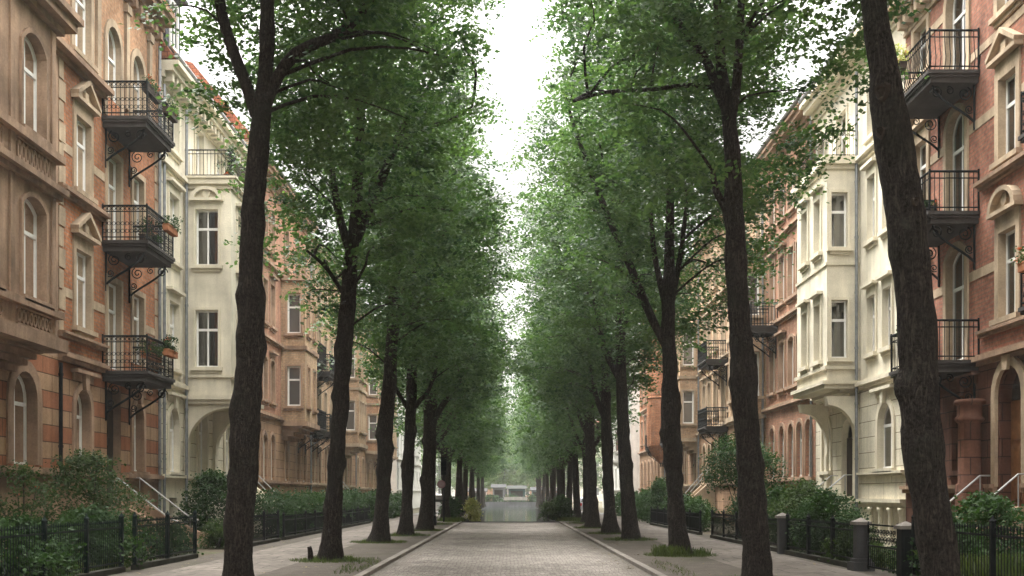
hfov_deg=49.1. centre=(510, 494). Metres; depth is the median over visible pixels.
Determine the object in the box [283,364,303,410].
window
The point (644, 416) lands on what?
window
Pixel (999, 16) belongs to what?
window
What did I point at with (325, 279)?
window
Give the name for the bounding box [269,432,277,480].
window
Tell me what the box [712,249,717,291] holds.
window
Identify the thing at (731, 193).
street tree
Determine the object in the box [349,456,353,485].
window
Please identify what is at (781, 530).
stone pier
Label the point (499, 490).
kiosk
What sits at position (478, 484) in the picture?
street tree
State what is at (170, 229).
flower box
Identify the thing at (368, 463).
window
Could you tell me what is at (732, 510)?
shrub
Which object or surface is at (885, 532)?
garden gate
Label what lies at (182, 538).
shrub
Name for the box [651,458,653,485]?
window
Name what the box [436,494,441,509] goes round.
parked car
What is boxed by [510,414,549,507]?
street tree
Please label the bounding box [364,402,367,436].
window
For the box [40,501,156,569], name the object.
shrub
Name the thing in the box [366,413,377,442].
window
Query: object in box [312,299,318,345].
window
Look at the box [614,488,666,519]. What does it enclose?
hedge
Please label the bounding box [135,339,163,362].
flower box
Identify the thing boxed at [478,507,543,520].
canal water
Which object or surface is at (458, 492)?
street tree
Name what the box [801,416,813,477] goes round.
window
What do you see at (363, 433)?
window
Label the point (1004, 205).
window
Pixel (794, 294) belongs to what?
window
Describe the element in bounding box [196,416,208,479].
window
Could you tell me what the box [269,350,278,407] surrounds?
window
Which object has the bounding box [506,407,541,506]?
street tree
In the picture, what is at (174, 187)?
window
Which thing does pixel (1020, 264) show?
flower box
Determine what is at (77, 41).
window
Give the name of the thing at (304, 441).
window
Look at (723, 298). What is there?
window
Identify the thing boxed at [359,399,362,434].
window
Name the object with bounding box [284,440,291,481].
window
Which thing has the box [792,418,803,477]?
window
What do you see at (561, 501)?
shrub
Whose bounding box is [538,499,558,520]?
shrub
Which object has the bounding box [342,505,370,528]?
iron fence
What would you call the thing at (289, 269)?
window
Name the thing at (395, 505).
hedge
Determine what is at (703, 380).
window
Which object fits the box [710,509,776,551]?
iron fence
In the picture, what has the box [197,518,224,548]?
shrub
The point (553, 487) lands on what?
street tree
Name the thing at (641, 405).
window
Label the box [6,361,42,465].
window
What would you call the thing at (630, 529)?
street tree
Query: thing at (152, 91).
flower box
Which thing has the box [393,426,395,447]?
window
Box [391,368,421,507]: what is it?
townhouse
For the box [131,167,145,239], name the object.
window
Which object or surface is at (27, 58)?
window
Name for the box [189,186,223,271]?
window
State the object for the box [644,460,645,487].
window
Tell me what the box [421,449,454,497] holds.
townhouse
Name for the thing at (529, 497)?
shrub
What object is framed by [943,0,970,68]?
window
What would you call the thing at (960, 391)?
column
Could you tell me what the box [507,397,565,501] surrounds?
street tree
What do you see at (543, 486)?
street tree
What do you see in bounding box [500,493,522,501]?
shrub
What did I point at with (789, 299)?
window
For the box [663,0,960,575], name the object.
street tree
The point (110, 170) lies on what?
window
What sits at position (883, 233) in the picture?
window
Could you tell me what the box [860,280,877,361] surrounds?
window
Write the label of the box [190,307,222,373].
window
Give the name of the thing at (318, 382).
window
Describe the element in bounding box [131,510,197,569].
iron fence
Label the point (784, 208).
window
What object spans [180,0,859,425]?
sky
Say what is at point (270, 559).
footpath
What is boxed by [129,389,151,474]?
window
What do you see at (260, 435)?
window
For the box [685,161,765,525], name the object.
townhouse
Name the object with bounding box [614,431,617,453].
window
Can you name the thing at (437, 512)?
side street
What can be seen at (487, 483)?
street tree
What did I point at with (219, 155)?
window
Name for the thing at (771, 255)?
window
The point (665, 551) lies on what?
grass
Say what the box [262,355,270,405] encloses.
window
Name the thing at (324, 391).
window
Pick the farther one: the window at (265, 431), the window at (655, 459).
the window at (655, 459)
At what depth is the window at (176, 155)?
40.32 m
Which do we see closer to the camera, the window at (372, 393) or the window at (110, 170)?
the window at (110, 170)
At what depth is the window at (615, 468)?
126.38 m
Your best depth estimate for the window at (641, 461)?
102.05 m
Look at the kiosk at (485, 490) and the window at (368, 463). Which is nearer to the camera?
the window at (368, 463)
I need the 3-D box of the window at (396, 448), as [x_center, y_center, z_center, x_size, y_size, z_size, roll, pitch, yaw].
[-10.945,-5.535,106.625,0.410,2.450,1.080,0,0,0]
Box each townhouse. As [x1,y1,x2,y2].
[0,0,208,561]
[159,0,278,532]
[184,60,326,504]
[308,235,368,505]
[354,303,397,492]
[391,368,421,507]
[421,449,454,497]
[455,445,545,500]
[556,421,601,500]
[601,342,639,507]
[637,332,665,491]
[658,252,700,506]
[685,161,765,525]
[749,94,815,514]
[769,16,905,546]
[887,0,1023,554]
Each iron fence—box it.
[0,512,125,575]
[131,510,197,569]
[253,510,280,545]
[281,510,323,539]
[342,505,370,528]
[650,506,702,534]
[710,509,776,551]
[784,512,861,567]
[909,515,1023,575]
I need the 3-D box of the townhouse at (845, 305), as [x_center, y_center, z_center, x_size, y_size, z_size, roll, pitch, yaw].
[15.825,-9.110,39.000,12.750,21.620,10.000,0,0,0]
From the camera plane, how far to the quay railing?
200.04 m
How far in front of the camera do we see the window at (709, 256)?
66.94 m
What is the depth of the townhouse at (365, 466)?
92.54 m
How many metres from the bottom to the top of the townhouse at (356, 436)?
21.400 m
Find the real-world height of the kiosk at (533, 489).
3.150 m
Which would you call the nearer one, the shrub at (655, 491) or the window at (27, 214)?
the window at (27, 214)
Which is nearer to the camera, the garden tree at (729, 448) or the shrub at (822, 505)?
the shrub at (822, 505)
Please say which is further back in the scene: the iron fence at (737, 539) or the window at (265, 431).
the window at (265, 431)
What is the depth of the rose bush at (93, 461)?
27.06 m
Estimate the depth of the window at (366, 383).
82.04 m
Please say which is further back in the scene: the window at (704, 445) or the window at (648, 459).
the window at (648, 459)
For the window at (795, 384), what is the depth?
46.87 m
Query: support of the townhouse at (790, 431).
on the ground at (209, 551)
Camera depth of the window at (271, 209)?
56.63 m
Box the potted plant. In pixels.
[137,215,163,246]
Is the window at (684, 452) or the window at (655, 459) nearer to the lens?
the window at (684, 452)
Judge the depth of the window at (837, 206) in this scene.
38.65 m
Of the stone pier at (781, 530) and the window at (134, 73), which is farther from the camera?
the window at (134, 73)
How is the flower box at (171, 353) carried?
attached to the townhouse at (86, 140)
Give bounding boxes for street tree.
[119,0,490,575]
[215,0,542,560]
[282,5,513,542]
[341,89,525,535]
[359,159,533,530]
[368,251,519,458]
[393,298,524,517]
[415,321,511,497]
[417,311,518,515]
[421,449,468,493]
[436,364,514,513]
[439,398,512,499]
[451,374,514,511]
[451,462,496,493]
[453,398,512,498]
[468,418,511,507]
[468,421,512,508]
[469,422,511,506]
[475,414,535,495]
[493,50,720,539]
[496,168,659,527]
[500,109,680,533]
[505,401,545,508]
[505,433,534,495]
[506,290,615,517]
[506,374,556,503]
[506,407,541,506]
[507,356,600,516]
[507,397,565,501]
[508,434,566,493]
[509,262,643,522]
[509,371,598,512]
[509,376,598,494]
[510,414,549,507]
[512,393,566,500]
[526,0,822,554]
[544,0,930,575]
[556,458,598,491]
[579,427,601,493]
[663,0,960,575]
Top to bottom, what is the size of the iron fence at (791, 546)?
1.280 m
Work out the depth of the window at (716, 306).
64.91 m
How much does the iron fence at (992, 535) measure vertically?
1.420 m
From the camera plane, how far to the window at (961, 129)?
30.35 m
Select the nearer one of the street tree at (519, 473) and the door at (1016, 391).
the door at (1016, 391)
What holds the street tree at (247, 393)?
on the verge
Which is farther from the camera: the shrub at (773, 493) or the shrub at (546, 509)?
the shrub at (546, 509)
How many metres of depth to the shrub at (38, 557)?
19.92 m
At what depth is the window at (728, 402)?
55.70 m
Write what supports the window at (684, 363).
in the townhouse at (690, 391)
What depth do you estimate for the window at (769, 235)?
50.72 m
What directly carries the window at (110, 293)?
in the townhouse at (86, 140)
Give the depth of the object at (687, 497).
57.12 m
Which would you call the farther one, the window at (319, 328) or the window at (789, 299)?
the window at (319, 328)
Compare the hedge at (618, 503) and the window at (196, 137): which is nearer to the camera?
the window at (196, 137)
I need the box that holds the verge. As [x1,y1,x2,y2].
[109,507,896,575]
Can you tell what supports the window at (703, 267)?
in the townhouse at (715, 416)
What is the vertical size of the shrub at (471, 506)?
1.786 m
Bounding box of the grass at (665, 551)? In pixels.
[2,516,1022,575]
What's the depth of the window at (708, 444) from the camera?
67.85 m
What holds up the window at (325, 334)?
in the townhouse at (356, 436)
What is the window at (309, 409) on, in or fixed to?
in the townhouse at (288, 416)
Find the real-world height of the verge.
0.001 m
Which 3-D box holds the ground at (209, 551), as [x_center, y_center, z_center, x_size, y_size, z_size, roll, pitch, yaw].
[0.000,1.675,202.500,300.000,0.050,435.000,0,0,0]
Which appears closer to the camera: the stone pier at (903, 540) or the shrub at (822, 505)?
the stone pier at (903, 540)
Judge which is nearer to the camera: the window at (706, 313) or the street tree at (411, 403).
the street tree at (411, 403)
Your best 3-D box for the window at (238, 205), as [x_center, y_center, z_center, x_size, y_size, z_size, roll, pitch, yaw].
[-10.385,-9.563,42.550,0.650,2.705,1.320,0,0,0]
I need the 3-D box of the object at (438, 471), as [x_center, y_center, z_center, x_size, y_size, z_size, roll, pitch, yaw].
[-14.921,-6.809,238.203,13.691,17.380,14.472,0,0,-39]
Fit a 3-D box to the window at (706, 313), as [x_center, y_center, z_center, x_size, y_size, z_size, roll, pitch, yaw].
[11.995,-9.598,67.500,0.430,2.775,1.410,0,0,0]
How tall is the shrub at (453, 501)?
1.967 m
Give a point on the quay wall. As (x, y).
(510, 504)
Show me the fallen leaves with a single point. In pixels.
(457, 530)
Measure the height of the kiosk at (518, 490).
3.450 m
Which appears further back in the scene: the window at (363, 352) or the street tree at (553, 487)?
the street tree at (553, 487)
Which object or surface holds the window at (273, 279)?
in the townhouse at (288, 416)
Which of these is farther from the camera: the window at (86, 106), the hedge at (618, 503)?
the hedge at (618, 503)
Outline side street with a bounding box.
[413,511,603,514]
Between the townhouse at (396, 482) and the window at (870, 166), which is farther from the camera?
the townhouse at (396, 482)
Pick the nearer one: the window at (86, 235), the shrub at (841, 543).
the shrub at (841, 543)
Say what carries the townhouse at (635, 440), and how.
on the ground at (209, 551)
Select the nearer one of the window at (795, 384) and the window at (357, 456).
the window at (795, 384)
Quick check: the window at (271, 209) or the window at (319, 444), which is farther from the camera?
the window at (319, 444)
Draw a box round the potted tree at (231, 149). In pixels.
[215,143,240,170]
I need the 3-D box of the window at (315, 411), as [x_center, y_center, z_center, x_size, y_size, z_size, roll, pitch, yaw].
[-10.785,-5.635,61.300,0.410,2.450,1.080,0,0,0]
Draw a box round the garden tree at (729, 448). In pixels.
[693,432,794,509]
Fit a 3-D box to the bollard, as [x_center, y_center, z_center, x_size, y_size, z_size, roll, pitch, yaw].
[-4.997,1.514,28.000,0.157,0.474,0.156,0,0,-23]
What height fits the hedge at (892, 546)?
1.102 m
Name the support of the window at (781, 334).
in the townhouse at (790, 431)
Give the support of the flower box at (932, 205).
attached to the townhouse at (964, 100)
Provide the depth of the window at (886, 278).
35.67 m
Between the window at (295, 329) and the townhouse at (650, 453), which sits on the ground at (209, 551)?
the townhouse at (650, 453)
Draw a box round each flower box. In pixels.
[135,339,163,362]
[142,74,163,104]
[159,94,179,122]
[161,332,178,358]
[162,214,183,236]
[224,167,236,174]
[895,43,911,73]
[924,200,938,210]
[1010,245,1023,272]
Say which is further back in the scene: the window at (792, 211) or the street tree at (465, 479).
the street tree at (465, 479)
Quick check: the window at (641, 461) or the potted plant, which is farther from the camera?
the window at (641, 461)
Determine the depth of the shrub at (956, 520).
20.75 m
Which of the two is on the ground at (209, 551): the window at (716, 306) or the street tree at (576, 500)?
the street tree at (576, 500)
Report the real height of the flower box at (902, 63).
0.819 m
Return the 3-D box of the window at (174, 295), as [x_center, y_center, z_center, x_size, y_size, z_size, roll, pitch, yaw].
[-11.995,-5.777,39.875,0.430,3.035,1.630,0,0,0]
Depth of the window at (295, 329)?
58.77 m
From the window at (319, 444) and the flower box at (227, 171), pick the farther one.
the window at (319, 444)
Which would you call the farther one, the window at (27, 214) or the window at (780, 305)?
the window at (780, 305)
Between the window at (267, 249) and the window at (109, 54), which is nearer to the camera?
the window at (109, 54)
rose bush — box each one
[0,460,59,522]
[32,447,162,537]
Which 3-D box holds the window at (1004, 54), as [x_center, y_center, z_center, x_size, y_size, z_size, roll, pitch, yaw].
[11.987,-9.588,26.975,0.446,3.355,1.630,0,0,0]
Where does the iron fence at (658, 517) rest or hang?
on the ground at (209, 551)
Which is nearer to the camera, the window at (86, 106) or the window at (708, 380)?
the window at (86, 106)
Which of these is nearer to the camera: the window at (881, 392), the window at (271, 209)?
the window at (881, 392)
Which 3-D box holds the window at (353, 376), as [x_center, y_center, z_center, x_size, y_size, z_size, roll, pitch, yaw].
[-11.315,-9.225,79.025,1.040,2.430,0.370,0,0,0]
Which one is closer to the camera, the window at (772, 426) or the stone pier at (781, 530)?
the stone pier at (781, 530)
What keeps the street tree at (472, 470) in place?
on the ground at (209, 551)
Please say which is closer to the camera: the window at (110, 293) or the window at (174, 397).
the window at (110, 293)
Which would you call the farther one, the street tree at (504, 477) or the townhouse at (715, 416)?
the street tree at (504, 477)
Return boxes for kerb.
[354,522,666,575]
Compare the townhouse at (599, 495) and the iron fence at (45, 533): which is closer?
the iron fence at (45, 533)
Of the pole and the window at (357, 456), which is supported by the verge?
the pole
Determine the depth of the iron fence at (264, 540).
37.93 m
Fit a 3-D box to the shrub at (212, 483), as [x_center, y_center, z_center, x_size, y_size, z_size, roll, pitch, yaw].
[-9.819,0.516,37.570,3.116,2.888,3.620,0,0,0]
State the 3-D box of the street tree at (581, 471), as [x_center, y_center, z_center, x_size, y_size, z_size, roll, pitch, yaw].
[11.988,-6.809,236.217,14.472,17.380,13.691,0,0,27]
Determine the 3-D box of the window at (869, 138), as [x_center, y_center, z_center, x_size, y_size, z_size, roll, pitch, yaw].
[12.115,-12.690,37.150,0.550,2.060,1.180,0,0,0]
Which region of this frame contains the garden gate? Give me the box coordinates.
[867,521,896,572]
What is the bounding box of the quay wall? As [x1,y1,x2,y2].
[397,502,620,521]
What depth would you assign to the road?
31.36 m
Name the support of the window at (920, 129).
in the townhouse at (964, 100)
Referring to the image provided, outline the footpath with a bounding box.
[147,508,872,575]
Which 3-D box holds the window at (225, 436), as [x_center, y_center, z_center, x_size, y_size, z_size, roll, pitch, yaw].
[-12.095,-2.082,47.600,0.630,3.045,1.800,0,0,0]
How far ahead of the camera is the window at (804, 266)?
41.24 m
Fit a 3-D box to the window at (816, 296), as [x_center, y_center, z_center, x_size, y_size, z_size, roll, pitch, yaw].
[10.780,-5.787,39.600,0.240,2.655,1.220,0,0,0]
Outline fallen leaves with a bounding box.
[137,523,816,575]
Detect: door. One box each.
[107,390,112,501]
[847,438,851,495]
[1011,374,1022,507]
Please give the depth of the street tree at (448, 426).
61.62 m
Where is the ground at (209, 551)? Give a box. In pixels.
[124,501,895,571]
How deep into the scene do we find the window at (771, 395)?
50.90 m
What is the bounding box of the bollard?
[307,546,313,559]
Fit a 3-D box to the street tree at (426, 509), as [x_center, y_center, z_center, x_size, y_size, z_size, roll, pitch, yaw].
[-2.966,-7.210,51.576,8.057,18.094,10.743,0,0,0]
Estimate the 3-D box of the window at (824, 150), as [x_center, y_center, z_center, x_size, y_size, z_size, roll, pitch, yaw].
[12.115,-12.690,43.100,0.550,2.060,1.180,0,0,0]
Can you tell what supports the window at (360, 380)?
in the townhouse at (356, 436)
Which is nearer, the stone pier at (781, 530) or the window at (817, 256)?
the stone pier at (781, 530)
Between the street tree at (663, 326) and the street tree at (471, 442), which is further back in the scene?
the street tree at (471, 442)
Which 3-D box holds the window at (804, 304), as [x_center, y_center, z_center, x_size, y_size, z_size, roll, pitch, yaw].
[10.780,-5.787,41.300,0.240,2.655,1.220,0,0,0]
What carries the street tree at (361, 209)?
on the verge
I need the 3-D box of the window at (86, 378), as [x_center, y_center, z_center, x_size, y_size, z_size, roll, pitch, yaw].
[-12.035,-1.983,31.400,0.510,2.945,1.700,0,0,0]
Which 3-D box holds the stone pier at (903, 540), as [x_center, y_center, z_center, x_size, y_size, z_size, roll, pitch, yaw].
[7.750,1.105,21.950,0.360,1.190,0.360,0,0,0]
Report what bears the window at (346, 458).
in the townhouse at (356, 436)
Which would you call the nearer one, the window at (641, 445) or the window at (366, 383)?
the window at (366, 383)
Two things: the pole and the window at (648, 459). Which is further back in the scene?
the window at (648, 459)
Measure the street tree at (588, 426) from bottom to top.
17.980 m
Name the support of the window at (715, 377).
in the townhouse at (715, 416)
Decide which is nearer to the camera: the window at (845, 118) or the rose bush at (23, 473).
the rose bush at (23, 473)
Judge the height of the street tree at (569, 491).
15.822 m
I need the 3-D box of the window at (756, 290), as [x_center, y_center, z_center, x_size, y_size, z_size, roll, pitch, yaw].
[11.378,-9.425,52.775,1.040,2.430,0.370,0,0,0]
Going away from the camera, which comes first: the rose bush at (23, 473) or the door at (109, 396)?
the rose bush at (23, 473)
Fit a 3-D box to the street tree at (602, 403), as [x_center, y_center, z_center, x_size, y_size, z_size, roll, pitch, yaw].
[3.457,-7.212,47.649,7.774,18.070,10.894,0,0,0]
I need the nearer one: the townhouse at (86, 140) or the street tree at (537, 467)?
the townhouse at (86, 140)
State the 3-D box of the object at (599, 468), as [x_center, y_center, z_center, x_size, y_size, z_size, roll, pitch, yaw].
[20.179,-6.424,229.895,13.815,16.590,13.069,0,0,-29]
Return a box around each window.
[0,283,5,290]
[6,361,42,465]
[19,27,53,148]
[19,192,53,310]
[70,0,98,73]
[70,81,101,204]
[70,213,101,339]
[70,368,100,471]
[103,19,123,114]
[105,144,122,239]
[105,273,122,369]
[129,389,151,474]
[130,48,146,152]
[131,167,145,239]
[131,287,145,366]
[166,177,185,271]
[166,286,185,376]
[166,391,186,475]
[167,93,183,164]
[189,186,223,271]
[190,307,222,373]
[194,122,204,173]
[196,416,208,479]
[215,151,224,173]
[223,429,227,477]
[236,203,241,277]
[258,435,261,479]
[262,274,270,328]
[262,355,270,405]
[262,430,270,480]
[263,200,270,251]
[269,274,278,333]
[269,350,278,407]
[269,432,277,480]
[270,209,277,260]
[283,291,303,337]
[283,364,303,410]
[284,226,291,274]
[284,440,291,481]
[296,439,302,482]
[302,440,308,482]
[306,294,312,341]
[306,365,312,412]
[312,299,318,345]
[312,369,318,414]
[312,443,314,482]
[317,321,324,343]
[317,381,324,423]
[317,444,323,483]
[324,279,328,314]
[324,334,328,370]
[324,391,327,428]
[324,446,327,483]
[344,458,346,484]
[346,399,356,433]
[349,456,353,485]
[350,347,356,380]
[357,456,358,486]
[359,347,362,382]
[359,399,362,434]
[362,352,365,384]
[362,401,365,435]
[362,457,365,487]
[364,352,367,386]
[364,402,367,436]
[366,368,378,397]
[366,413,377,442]
[366,463,369,487]
[371,463,374,487]
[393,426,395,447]
[395,424,397,449]
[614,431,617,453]
[614,468,616,489]
[640,384,642,406]
[640,421,642,447]
[641,461,642,487]
[642,415,645,446]
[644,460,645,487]
[647,459,649,485]
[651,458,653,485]
[654,459,656,480]
[680,332,696,368]
[680,389,696,426]
[684,452,687,484]
[692,453,696,483]
[699,377,705,408]
[700,443,705,483]
[701,267,706,301]
[704,312,711,358]
[704,374,711,421]
[706,256,710,296]
[707,443,710,479]
[710,371,717,419]
[711,306,717,354]
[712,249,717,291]
[718,298,725,356]
[718,366,725,423]
[725,362,728,413]
[727,357,730,405]
[747,269,763,320]
[754,350,763,400]
[755,196,760,250]
[765,251,776,324]
[765,336,775,399]
[766,180,775,236]
[767,425,775,479]
[774,242,785,310]
[774,330,785,395]
[775,171,785,227]
[775,423,785,478]
[784,158,794,218]
[784,241,794,304]
[784,333,794,392]
[785,420,794,478]
[792,148,803,210]
[792,239,796,298]
[792,332,796,389]
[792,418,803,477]
[795,197,809,273]
[795,299,809,374]
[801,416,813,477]
[807,291,822,369]
[809,184,822,263]
[817,404,831,477]
[822,139,825,155]
[826,189,852,254]
[826,297,852,364]
[835,103,847,155]
[860,157,877,250]
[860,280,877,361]
[862,86,872,147]
[869,384,895,472]
[875,270,893,356]
[877,189,886,239]
[907,10,929,86]
[910,119,930,203]
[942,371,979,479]
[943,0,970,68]
[943,103,968,210]
[943,241,968,359]
[985,27,1023,170]
[986,185,1022,325]
[988,0,1022,28]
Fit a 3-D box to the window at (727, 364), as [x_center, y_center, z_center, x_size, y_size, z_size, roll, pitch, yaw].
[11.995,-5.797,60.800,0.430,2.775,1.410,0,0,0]
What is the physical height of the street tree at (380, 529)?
18.424 m
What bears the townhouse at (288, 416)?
on the ground at (209, 551)
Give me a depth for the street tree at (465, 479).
107.81 m
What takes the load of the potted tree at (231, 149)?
on the townhouse at (199, 285)
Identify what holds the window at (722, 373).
in the townhouse at (715, 416)
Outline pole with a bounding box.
[433,475,446,524]
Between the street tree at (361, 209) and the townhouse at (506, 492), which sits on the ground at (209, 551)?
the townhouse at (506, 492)
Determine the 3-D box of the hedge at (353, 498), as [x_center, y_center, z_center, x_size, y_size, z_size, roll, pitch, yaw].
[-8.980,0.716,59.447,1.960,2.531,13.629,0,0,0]
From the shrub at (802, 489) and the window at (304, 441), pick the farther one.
the window at (304, 441)
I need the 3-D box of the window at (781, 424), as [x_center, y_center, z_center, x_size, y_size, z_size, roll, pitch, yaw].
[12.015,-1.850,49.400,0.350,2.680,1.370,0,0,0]
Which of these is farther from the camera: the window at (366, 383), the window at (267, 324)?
the window at (366, 383)
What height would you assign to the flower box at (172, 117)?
0.728 m
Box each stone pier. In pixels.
[775,512,790,553]
[847,518,874,570]
[894,521,910,575]
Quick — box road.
[369,522,650,575]
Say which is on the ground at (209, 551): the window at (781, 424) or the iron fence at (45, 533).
the iron fence at (45, 533)
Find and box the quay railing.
[493,495,532,501]
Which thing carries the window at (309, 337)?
in the townhouse at (288, 416)
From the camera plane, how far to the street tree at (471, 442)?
71.80 m
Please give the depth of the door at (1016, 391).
27.17 m
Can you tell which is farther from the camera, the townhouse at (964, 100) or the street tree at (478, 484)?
the street tree at (478, 484)
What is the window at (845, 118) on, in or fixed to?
in the townhouse at (845, 305)
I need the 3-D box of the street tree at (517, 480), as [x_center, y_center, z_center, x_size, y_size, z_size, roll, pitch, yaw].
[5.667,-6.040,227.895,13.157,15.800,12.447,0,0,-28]
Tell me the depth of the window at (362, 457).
90.99 m
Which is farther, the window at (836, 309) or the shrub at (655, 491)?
the shrub at (655, 491)
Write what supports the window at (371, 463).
in the townhouse at (365, 466)
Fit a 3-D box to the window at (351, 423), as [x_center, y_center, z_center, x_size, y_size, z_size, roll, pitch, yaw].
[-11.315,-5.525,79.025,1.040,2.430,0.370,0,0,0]
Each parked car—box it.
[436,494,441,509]
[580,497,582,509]
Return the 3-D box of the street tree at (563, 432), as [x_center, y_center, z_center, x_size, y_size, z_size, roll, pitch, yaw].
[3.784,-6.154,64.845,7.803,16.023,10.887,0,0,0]
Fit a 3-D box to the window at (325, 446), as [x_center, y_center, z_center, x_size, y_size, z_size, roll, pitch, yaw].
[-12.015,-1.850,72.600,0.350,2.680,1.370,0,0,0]
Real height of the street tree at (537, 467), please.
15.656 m
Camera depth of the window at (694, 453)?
72.97 m
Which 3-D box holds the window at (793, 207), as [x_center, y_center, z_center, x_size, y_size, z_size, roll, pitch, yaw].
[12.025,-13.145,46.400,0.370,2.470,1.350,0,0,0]
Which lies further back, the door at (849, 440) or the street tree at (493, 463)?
the street tree at (493, 463)
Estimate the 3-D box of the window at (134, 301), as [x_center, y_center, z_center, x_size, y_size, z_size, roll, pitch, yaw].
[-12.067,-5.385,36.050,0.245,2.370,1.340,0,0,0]
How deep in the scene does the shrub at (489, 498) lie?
202.80 m
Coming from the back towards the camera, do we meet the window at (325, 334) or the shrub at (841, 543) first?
the window at (325, 334)
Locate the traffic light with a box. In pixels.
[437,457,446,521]
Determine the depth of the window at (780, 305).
49.36 m
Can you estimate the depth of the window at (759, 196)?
54.48 m
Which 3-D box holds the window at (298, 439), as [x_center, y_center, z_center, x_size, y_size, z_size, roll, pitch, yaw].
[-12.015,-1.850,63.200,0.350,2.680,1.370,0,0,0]
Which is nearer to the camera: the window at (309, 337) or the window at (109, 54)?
the window at (109, 54)
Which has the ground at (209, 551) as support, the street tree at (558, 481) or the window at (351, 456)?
the street tree at (558, 481)
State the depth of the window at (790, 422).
48.13 m
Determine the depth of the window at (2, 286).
23.90 m
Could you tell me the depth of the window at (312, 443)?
68.48 m
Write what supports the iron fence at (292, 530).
on the ground at (209, 551)
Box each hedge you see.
[254,485,324,538]
[309,487,370,525]
[357,489,401,521]
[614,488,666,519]
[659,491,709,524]
[879,539,919,574]
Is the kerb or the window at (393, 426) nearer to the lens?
the kerb
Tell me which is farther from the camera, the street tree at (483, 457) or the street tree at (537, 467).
the street tree at (537, 467)
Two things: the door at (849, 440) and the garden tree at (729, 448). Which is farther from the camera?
the garden tree at (729, 448)
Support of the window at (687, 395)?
in the townhouse at (690, 391)
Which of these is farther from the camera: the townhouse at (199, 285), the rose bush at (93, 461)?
the townhouse at (199, 285)
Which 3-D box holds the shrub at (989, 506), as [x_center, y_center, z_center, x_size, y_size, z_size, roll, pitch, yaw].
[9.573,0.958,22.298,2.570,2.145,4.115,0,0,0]
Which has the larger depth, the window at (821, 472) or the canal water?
the canal water
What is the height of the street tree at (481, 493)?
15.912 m
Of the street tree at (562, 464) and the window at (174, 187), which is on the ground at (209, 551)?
the street tree at (562, 464)
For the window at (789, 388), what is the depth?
48.05 m
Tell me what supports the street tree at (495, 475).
on the ground at (209, 551)
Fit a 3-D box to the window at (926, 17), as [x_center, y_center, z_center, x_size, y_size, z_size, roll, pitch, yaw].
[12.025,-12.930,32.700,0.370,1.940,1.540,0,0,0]
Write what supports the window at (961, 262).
in the townhouse at (964, 100)
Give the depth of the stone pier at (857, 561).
24.21 m
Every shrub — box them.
[0,509,87,575]
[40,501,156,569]
[140,520,208,557]
[171,467,261,537]
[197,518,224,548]
[436,495,465,517]
[461,497,482,520]
[485,494,501,501]
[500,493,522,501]
[522,493,536,501]
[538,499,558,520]
[540,494,575,520]
[637,476,667,522]
[684,497,720,531]
[719,486,776,536]
[766,484,797,542]
[767,477,836,547]
[784,487,879,554]
[818,527,895,566]
[903,511,988,575]
[950,490,1023,556]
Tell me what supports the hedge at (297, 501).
on the ground at (209, 551)
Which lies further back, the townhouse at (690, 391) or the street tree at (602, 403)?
the townhouse at (690, 391)
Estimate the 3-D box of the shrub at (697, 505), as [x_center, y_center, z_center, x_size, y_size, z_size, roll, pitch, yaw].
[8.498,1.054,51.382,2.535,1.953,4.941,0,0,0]
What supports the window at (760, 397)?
in the townhouse at (715, 416)
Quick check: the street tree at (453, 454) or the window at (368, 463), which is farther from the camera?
the window at (368, 463)
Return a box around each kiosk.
[468,488,487,500]
[491,484,505,501]
[507,485,526,501]
[530,487,535,498]

